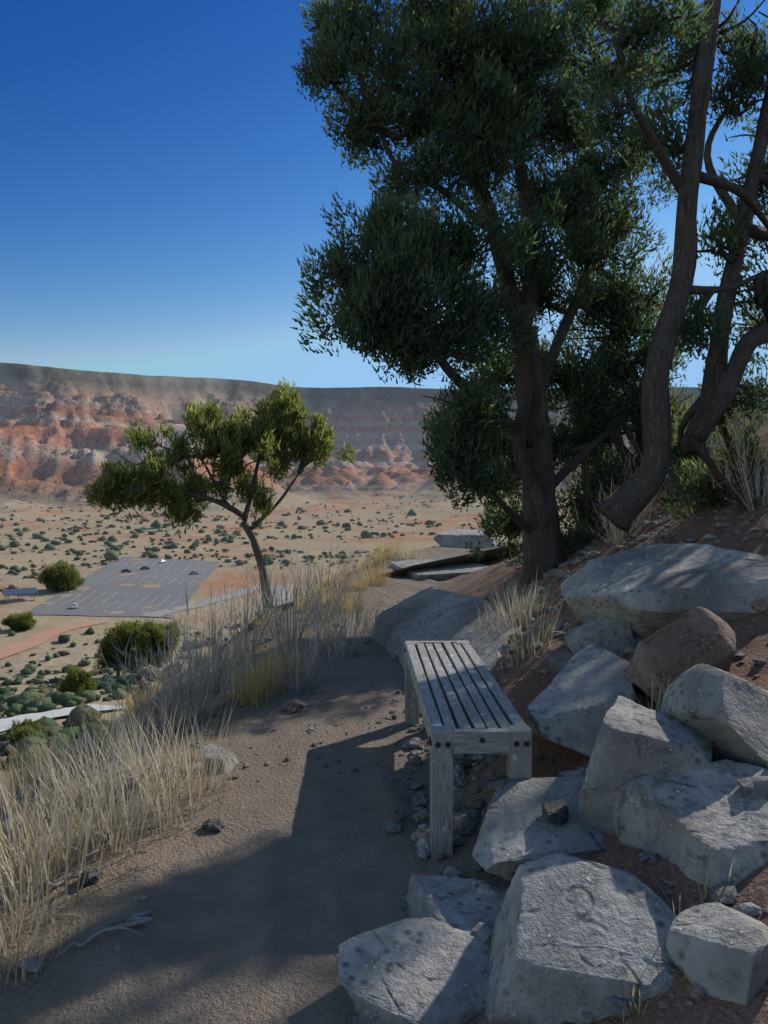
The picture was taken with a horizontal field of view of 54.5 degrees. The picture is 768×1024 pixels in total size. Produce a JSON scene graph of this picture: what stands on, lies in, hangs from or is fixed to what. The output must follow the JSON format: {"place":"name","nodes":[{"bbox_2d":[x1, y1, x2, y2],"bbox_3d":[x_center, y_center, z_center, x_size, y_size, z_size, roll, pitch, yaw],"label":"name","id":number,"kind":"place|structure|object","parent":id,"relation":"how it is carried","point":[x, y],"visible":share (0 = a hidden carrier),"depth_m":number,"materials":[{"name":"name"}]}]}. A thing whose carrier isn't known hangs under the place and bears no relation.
{"place":"outdoors","nodes":[
{"label":"outdoors","id":0,"kind":"place"},
{"bbox_2d":[0,621,105,658],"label":"dirt track","id":1,"kind":"structure","parent":0,"point":[36,639],"depth_m":195.27,"materials":[{"name":"orange soil"}]},
{"bbox_2d":[0,704,121,731],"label":"road","id":2,"kind":"structure","parent":0,"point":[5,723],"depth_m":63.00,"materials":[{"name":"grey asphalt"}]},
{"bbox_2d":[141,543,522,658],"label":"road","id":3,"kind":"structure","parent":0,"point":[490,554],"depth_m":12.64,"materials":[{"name":"grey asphalt"}]},
{"bbox_2d":[0,424,767,1023],"bbox_3d":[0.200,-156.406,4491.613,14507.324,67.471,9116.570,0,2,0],"label":"ground","id":4,"kind":"structure","parent":0,"point":[278,890],"depth_m":2.97,"materials":[{"name":"soil"}]},
{"bbox_2d":[5,717,48,745],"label":"bush","id":5,"kind":"object","parent":4,"relation":"on","point":[20,729],"visible":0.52,"depth_m":46.73,"materials":[{"name":"green plant"}]},
{"bbox_2d":[19,849,97,902],"bbox_3d":[-1.175,1.353,2.723,0.278,0.114,0.132,-1,3,-34],"label":"dead branch","id":6,"kind":"object","parent":4,"relation":"on","point":[60,882],"visible":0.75,"depth_m":2.73,"materials":[{"name":"grey wood"}]},
{"bbox_2d":[55,733,99,762],"bbox_3d":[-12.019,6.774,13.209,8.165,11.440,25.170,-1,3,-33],"label":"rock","id":7,"kind":"object","parent":4,"relation":"on","point":[81,739],"visible":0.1,"depth_m":4.67,"materials":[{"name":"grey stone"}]},
{"bbox_2d":[71,818,131,854],"bbox_3d":[-1.149,1.327,3.061,0.276,0.091,0.048,-2,3,-40],"label":"dead branch","id":8,"kind":"object","parent":4,"relation":"on","point":[96,841],"visible":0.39,"depth_m":3.04,"materials":[{"name":"grey wood"}]},
{"bbox_2d":[59,910,152,955],"bbox_3d":[-0.881,1.384,2.432,0.315,0.041,0.144,-2,3,-44],"label":"dead branch","id":9,"kind":"object","parent":4,"relation":"on","point":[138,919],"visible":1,"depth_m":2.48,"materials":[{"name":"grey wood"}]},
{"bbox_2d":[123,763,202,786],"bbox_3d":[-1.122,1.283,3.719,0.452,0.124,0.169,-2,3,-41],"label":"dead branch","id":10,"kind":"object","parent":4,"relation":"on","point":[157,774],"visible":0.34,"depth_m":3.71,"materials":[{"name":"grey wood"}]},
{"bbox_2d":[196,744,238,773],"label":"rock","id":11,"kind":"object","parent":4,"relation":"on","point":[234,761],"visible":0.51,"depth_m":3.93,"materials":[{"name":"stone"}]},
{"bbox_2d":[81,376,356,609],"bbox_3d":[-4.141,-0.529,19.798,7.346,6.467,2.257,-2,3,-38],"label":"juniper tree","id":12,"kind":"object","parent":4,"relation":"on","point":[272,429],"visible":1,"depth_m":19.50,"materials":[{"name":"green plant"}]},
{"bbox_2d":[0,432,761,1022],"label":"dry grass","id":13,"kind":"structure","parent":4,"relation":"on","point":[44,768],"depth_m":3.45,"materials":[{"name":"beige plant"}]},
{"bbox_2d":[0,474,767,1023],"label":"gravel","id":14,"kind":"structure","parent":4,"relation":"on","point":[468,814],"depth_m":3.47,"materials":[{"name":"stone"}]},
{"bbox_2d":[338,917,489,1023],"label":"boulder","id":15,"kind":"object","parent":4,"relation":"on","point":[428,970],"visible":0.73,"depth_m":2.17,"materials":[{"name":"stone"}]},
{"bbox_2d":[76,374,767,738],"bbox_3d":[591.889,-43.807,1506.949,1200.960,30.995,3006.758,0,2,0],"label":"dry brush","id":16,"kind":"object","parent":4,"relation":"on","point":[196,664],"visible":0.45,"depth_m":5.65,"materials":[{"name":"beige plant"}]},
{"bbox_2d":[390,559,487,579],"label":"rock slabs","id":17,"kind":"structure","parent":4,"relation":"on","point":[445,572],"depth_m":11.98,"materials":[{"name":"stone"}]},
{"bbox_2d":[371,587,522,687],"bbox_3d":[0.568,1.141,6.193,0.997,0.783,2.966,-1,2,-13],"label":"boulder","id":18,"kind":"object","parent":4,"relation":"on","point":[431,614],"visible":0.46,"depth_m":6.27,"materials":[{"name":"stone"}]},
{"bbox_2d":[406,873,509,933],"bbox_3d":[0.277,1.399,2.527,0.397,0.168,0.445,0,2,0],"label":"boulder","id":19,"kind":"object","parent":4,"relation":"on","point":[463,904],"visible":0.5,"depth_m":2.54,"materials":[{"name":"stone"}]},
{"bbox_2d":[433,529,498,548],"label":"boulder","id":20,"kind":"object","parent":4,"relation":"on","point":[457,538],"visible":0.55,"depth_m":17.42,"materials":[{"name":"stone"}]},
{"bbox_2d":[404,640,532,859],"bbox_3d":[0.360,1.198,3.829,0.412,0.721,1.732,0,2,-2],"label":"wooden bench","id":21,"kind":"object","parent":4,"relation":"on","point":[478,701],"visible":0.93,"depth_m":3.18,"materials":[{"name":"grey wood"}]},
{"bbox_2d":[290,0,767,585],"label":"juniper tree","id":22,"kind":"object","parent":4,"relation":"on","point":[494,112],"visible":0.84,"depth_m":7.20,"materials":[{"name":"green plant"}]},
{"bbox_2d":[472,776,605,880],"bbox_3d":[0.677,1.212,2.802,0.721,0.354,0.598,0,2,0],"label":"boulder","id":23,"kind":"object","parent":4,"relation":"on","point":[517,829],"visible":0.43,"depth_m":2.65,"materials":[{"name":"stone"}]},
{"bbox_2d":[542,799,568,824],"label":"rock","id":24,"kind":"object","parent":23,"relation":"on","point":[556,812],"visible":1,"depth_m":2.66,"materials":[{"name":"stone"}]},
{"bbox_2d":[547,650,573,678],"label":"rock","id":25,"kind":"object","parent":4,"relation":"on","point":[558,661],"visible":0.37,"depth_m":4.05,"materials":[{"name":"stone"}]},
{"bbox_2d":[485,853,676,1023],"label":"boulder","id":26,"kind":"object","parent":4,"relation":"on","point":[571,935],"visible":0.85,"depth_m":2.00,"materials":[{"name":"stone"}]},
{"bbox_2d":[527,645,638,756],"bbox_3d":[0.939,0.925,3.441,0.529,0.482,0.720,1,2,21],"label":"boulder","id":27,"kind":"object","parent":4,"relation":"on","point":[571,704],"visible":0.67,"depth_m":3.28,"materials":[{"name":"stone"}]},
{"bbox_2d":[565,616,635,655],"bbox_3d":[1.235,0.728,4.271,0.420,0.324,0.408,0,2,0],"label":"boulder","id":28,"kind":"object","parent":4,"relation":"on","point":[611,631],"visible":0.59,"depth_m":4.09,"materials":[{"name":"stone"}]},
{"bbox_2d":[577,696,712,834],"bbox_3d":[0.955,0.946,2.742,0.476,0.474,0.466,1,2,13],"label":"boulder","id":29,"kind":"object","parent":4,"relation":"on","point":[634,740],"visible":0.62,"depth_m":2.55,"materials":[{"name":"stone"}]},
{"bbox_2d":[560,543,767,638],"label":"boulder","id":30,"kind":"object","parent":4,"relation":"on","point":[644,592],"visible":0.73,"depth_m":4.09,"materials":[{"name":"stone"}]},
{"bbox_2d":[563,0,767,531],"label":"juniper tree","id":31,"kind":"object","parent":4,"relation":"on","point":[626,503],"visible":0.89,"depth_m":5.33,"materials":[{"name":"green plant"}]},
{"bbox_2d":[626,606,735,706],"bbox_3d":[1.313,0.643,3.333,0.462,0.456,0.441,0,2,0],"label":"boulder","id":32,"kind":"object","parent":4,"relation":"on","point":[661,657],"visible":0.63,"depth_m":3.21,"materials":[{"name":"red sandstone rock"}]},
{"bbox_2d":[612,759,767,887],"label":"boulder","id":33,"kind":"object","parent":4,"relation":"on","point":[713,816],"visible":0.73,"depth_m":2.31,"materials":[{"name":"stone"}]},
{"bbox_2d":[660,663,767,768],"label":"boulder","id":34,"kind":"object","parent":4,"relation":"on","point":[725,713],"visible":0.74,"depth_m":2.60,"materials":[{"name":"stone"}]},
{"bbox_2d":[667,902,767,1004],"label":"boulder","id":35,"kind":"object","parent":4,"relation":"on","point":[717,950],"visible":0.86,"depth_m":1.79,"materials":[{"name":"stone"}]},
{"bbox_2d":[0,362,767,734],"bbox_3d":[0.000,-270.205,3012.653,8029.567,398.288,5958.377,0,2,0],"label":"canyon terrain","id":36,"kind":"structure","parent":0,"point":[68,424],"depth_m":1199.25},
{"bbox_2d":[0,610,36,631],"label":"bush","id":37,"kind":"object","parent":36,"relation":"on","point":[23,621],"visible":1,"depth_m":205.50,"materials":[{"name":"green plant"}]},
{"bbox_2d":[2,587,37,601],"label":"picnic shelter","id":38,"kind":"object","parent":36,"relation":"on","point":[18,591],"visible":1,"depth_m":259.12,"materials":[{"name":"blue"}]},
{"bbox_2d":[36,559,84,591],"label":"juniper tree","id":39,"kind":"object","parent":36,"relation":"on","point":[58,577],"visible":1,"depth_m":278.18,"materials":[{"name":"green plant"}]},
{"bbox_2d":[55,665,97,693],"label":"bush","id":40,"kind":"object","parent":36,"relation":"on","point":[77,680],"visible":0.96,"depth_m":87.26,"materials":[{"name":"green plant"}]},
{"bbox_2d":[91,619,142,675],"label":"juniper tree","id":41,"kind":"object","parent":36,"relation":"on","point":[120,634],"visible":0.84,"depth_m":144.91,"materials":[{"name":"green plant"}]},
{"bbox_2d":[25,557,218,617],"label":"parking lot","id":42,"kind":"structure","parent":36,"relation":"on","point":[107,592],"depth_m":286.87,"materials":[{"name":"grey asphalt"}]},
{"bbox_2d":[72,603,77,608],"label":"parked car","id":43,"kind":"object","parent":42,"relation":"on","point":[74,605],"visible":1,"depth_m":243.86,"materials":[{"name":"white paint"}]},
{"bbox_2d":[129,618,179,667],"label":"juniper tree","id":44,"kind":"object","parent":36,"relation":"on","point":[150,634],"visible":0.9,"depth_m":144.65,"materials":[{"name":"green plant"}]},
{"bbox_2d":[0,385,571,769],"bbox_3d":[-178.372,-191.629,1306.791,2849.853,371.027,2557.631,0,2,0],"label":"valley scrub","id":45,"kind":"object","parent":36,"relation":"on","point":[39,699],"visible":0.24,"depth_m":178.57,"materials":[{"name":"green plant"}]},
{"bbox_2d":[0,0,767,388],"label":"sky","id":46,"kind":"structure","parent":0,"point":[166,173],"materials":[{"name":"blue"}]}
]}

